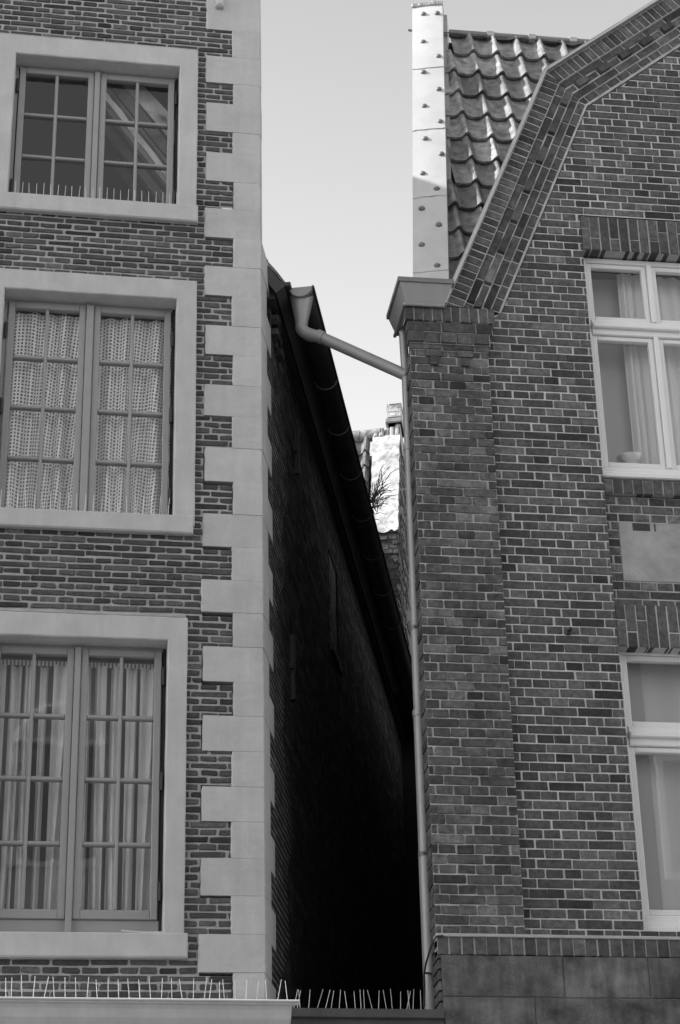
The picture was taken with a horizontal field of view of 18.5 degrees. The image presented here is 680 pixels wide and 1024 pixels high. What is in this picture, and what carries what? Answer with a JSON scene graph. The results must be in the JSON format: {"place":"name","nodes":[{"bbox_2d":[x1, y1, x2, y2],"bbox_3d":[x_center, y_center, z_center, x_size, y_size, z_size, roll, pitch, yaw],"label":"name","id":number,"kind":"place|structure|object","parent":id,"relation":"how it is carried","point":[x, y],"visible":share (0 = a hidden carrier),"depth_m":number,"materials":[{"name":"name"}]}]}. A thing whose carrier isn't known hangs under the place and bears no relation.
{"place":"outdoors","nodes":[
{"label":"outdoors","id":0,"kind":"place"},
{"bbox_2d":[0,0,413,1023],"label":"brick house","id":1,"kind":"structure","parent":0,"point":[240,596],"depth_m":14.74,"materials":[{"name":"brick"}]},
{"bbox_2d":[0,658,74,908],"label":"drape curtain","id":2,"kind":"object","parent":1,"relation":"hanging from","point":[42,863],"visible":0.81,"depth_m":13.32,"materials":[{"name":"grey fabric"}]},
{"bbox_2d":[0,312,85,509],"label":"lace curtain","id":3,"kind":"object","parent":1,"relation":"hanging from","point":[25,327],"visible":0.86,"depth_m":14.46,"materials":[{"name":"white fabric"}]},
{"bbox_2d":[0,490,169,513],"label":"bird spikes","id":4,"kind":"object","parent":1,"relation":"on","point":[85,502],"visible":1,"depth_m":13.95,"materials":[{"name":"grey metal"}]},
{"bbox_2d":[8,181,176,203],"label":"bird spikes","id":5,"kind":"object","parent":1,"relation":"on","point":[85,192],"visible":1,"depth_m":15.09,"materials":[{"name":"grey metal"}]},
{"bbox_2d":[0,611,187,960],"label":"window","id":6,"kind":"structure","parent":1,"relation":"in","point":[66,932],"depth_m":13.15,"materials":[{"name":"grey paint"}]},
{"bbox_2d":[0,268,196,536],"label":"window","id":7,"kind":"structure","parent":1,"relation":"in","point":[94,298],"depth_m":14.60,"materials":[{"name":"grey paint"}]},
{"bbox_2d":[0,33,197,224],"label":"window","id":8,"kind":"structure","parent":1,"relation":"in","point":[52,125],"depth_m":15.61,"materials":[{"name":"grey paint"}]},
{"bbox_2d":[72,661,161,920],"bbox_3d":[-1.421,1.772,13.342,0.562,1.820,0.146,2,-27,-7],"label":"drape curtain","id":9,"kind":"object","parent":1,"relation":"hanging from","point":[97,869],"visible":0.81,"depth_m":13.35,"materials":[{"name":"white fabric"}]},
{"bbox_2d":[87,318,171,513],"bbox_3d":[-1.463,-0.640,14.531,0.562,1.638,0.091,1,-27,-5],"label":"lace curtain","id":10,"kind":"object","parent":1,"relation":"hanging from","point":[126,408],"visible":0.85,"depth_m":14.53,"materials":[{"name":"white fabric"}]},
{"bbox_2d":[106,91,173,184],"bbox_3d":[-1.504,-2.793,15.630,0.640,0.908,0.022,2,-27,-7],"label":"leaning board","id":11,"kind":"object","parent":1,"relation":"in","point":[120,114],"visible":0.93,"depth_m":15.63,"materials":[{"name":"grey wood"}]},
{"bbox_2d":[5,975,287,999],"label":"bird spikes","id":12,"kind":"object","parent":1,"relation":"on","point":[139,988],"visible":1,"depth_m":12.23,"materials":[{"name":"grey metal"}]},
{"bbox_2d":[123,85,174,136],"bbox_3d":[-1.437,-3.077,15.865,0.751,0.913,0.024,2,-27,-7],"label":"leaning board","id":13,"kind":"object","parent":1,"relation":"in","point":[153,108],"visible":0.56,"depth_m":15.86,"materials":[{"name":"grey wood"}]},
{"bbox_2d":[329,554,342,675],"bbox_3d":[-0.060,0.838,17.931,0.080,0.990,0.590,-5,-27,6],"label":"side window","id":14,"kind":"structure","parent":1,"relation":"in","point":[332,589],"depth_m":17.95,"materials":[{"name":"stone"}]},
{"bbox_2d":[290,295,405,379],"bbox_3d":[0.067,-1.258,15.237,0.862,0.784,0.151,-4,-27,4],"label":"slanting drainpipe","id":15,"kind":"object","parent":1,"relation":"attached to","point":[301,308],"visible":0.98,"depth_m":15.21,"materials":[{"name":"grey metal"}]},
{"bbox_2d":[365,463,398,521],"bbox_3d":[0.345,-0.335,19.771,0.399,1.459,2.508,-1,-27,0],"label":"grass tuft","id":16,"kind":"object","parent":1,"relation":"on","point":[374,501],"visible":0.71,"depth_m":18.73,"materials":[{"name":"black plant"}]},
{"bbox_2d":[222,0,651,455],"label":"sky","id":17,"kind":"structure","parent":0,"point":[337,140],"materials":[{"name":"white"}]},
{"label":"pavement","id":18,"kind":"structure","parent":0,"visible":0},
{"bbox_2d":[290,1008,444,1023],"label":"alley gate","id":19,"kind":"structure","parent":18,"relation":"on","point":[355,1016],"depth_m":12.53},
{"bbox_2d":[294,989,420,1008],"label":"bird spikes","id":20,"kind":"object","parent":19,"relation":"on","point":[360,999],"visible":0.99,"depth_m":12.62,"materials":[{"name":"grey metal"}]},
{"bbox_2d":[352,403,423,1008],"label":"house","id":21,"kind":"structure","parent":18,"relation":"on","point":[388,444],"depth_m":24.71,"materials":[{"name":"paint"}]},
{"bbox_2d":[386,0,679,1023],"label":"brick house","id":22,"kind":"structure","parent":18,"relation":"on","point":[546,180],"depth_m":14.39,"materials":[{"name":"brick"}]},
{"bbox_2d":[399,327,434,1008],"bbox_3d":[0.584,2.984,12.997,0.136,9.775,0.094,7,-28,-16],"label":"downpipe","id":23,"kind":"object","parent":22,"relation":"attached to","point":[423,871],"visible":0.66,"depth_m":13.78,"materials":[{"name":"grey metal"}]},
{"bbox_2d":[423,935,442,1006],"bbox_3d":[0.579,2.822,12.856,0.084,0.379,0.288,5,-28,-12],"label":"cable","id":24,"kind":"object","parent":22,"relation":"attached to","point":[425,972],"visible":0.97,"depth_m":12.91,"materials":[{"name":"metal"}]},
{"bbox_2d":[565,627,571,634],"bbox_3d":[1.531,0.789,13.953,0.032,0.040,0.089,2,-27,-7],"label":"iron hook","id":25,"kind":"object","parent":22,"relation":"attached to","point":[568,630],"visible":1,"depth_m":13.97,"materials":[{"name":"metal"}]},
{"bbox_2d":[591,279,632,462],"bbox_3d":[1.938,-0.957,15.372,0.348,1.802,0.021,2,-27,-7],"label":"plain curtain","id":26,"kind":"object","parent":22,"relation":"hanging from","point":[614,392],"visible":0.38,"depth_m":15.38,"materials":[{"name":"fabric"}]},
{"bbox_2d":[616,452,643,463],"bbox_3d":[2.073,-0.346,14.912,0.200,0.085,0.200,2,-27,-7],"label":"glass bowl","id":27,"kind":"object","parent":22,"relation":"on","point":[632,457],"visible":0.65,"depth_m":14.86,"materials":[{"name":"glass"}]},
{"bbox_2d":[583,258,679,481],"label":"window","id":28,"kind":"structure","parent":22,"relation":"in","point":[652,332],"depth_m":15.26,"materials":[{"name":"white paint"}]},
{"bbox_2d":[616,273,658,463],"bbox_3d":[2.196,-0.990,15.319,0.187,1.802,0.057,2,-27,-7],"label":"voile curtain","id":29,"kind":"object","parent":22,"relation":"hanging from","point":[643,431],"visible":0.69,"depth_m":15.30,"materials":[{"name":"white fabric"}]},
{"bbox_2d":[619,652,679,931],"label":"window","id":30,"kind":"structure","parent":22,"relation":"in","point":[643,738],"depth_m":13.81,"materials":[{"name":"white paint"}]},
{"bbox_2d":[627,663,679,909],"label":"curtain","id":31,"kind":"object","parent":22,"relation":"hanging from","point":[654,691],"visible":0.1,"depth_m":13.88,"materials":[{"name":"fabric"}]},
{"bbox_2d":[656,277,679,464],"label":"voile curtain","id":32,"kind":"object","parent":22,"relation":"hanging from","point":[668,290],"visible":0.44,"depth_m":15.48,"materials":[{"name":"white fabric"}]}
]}

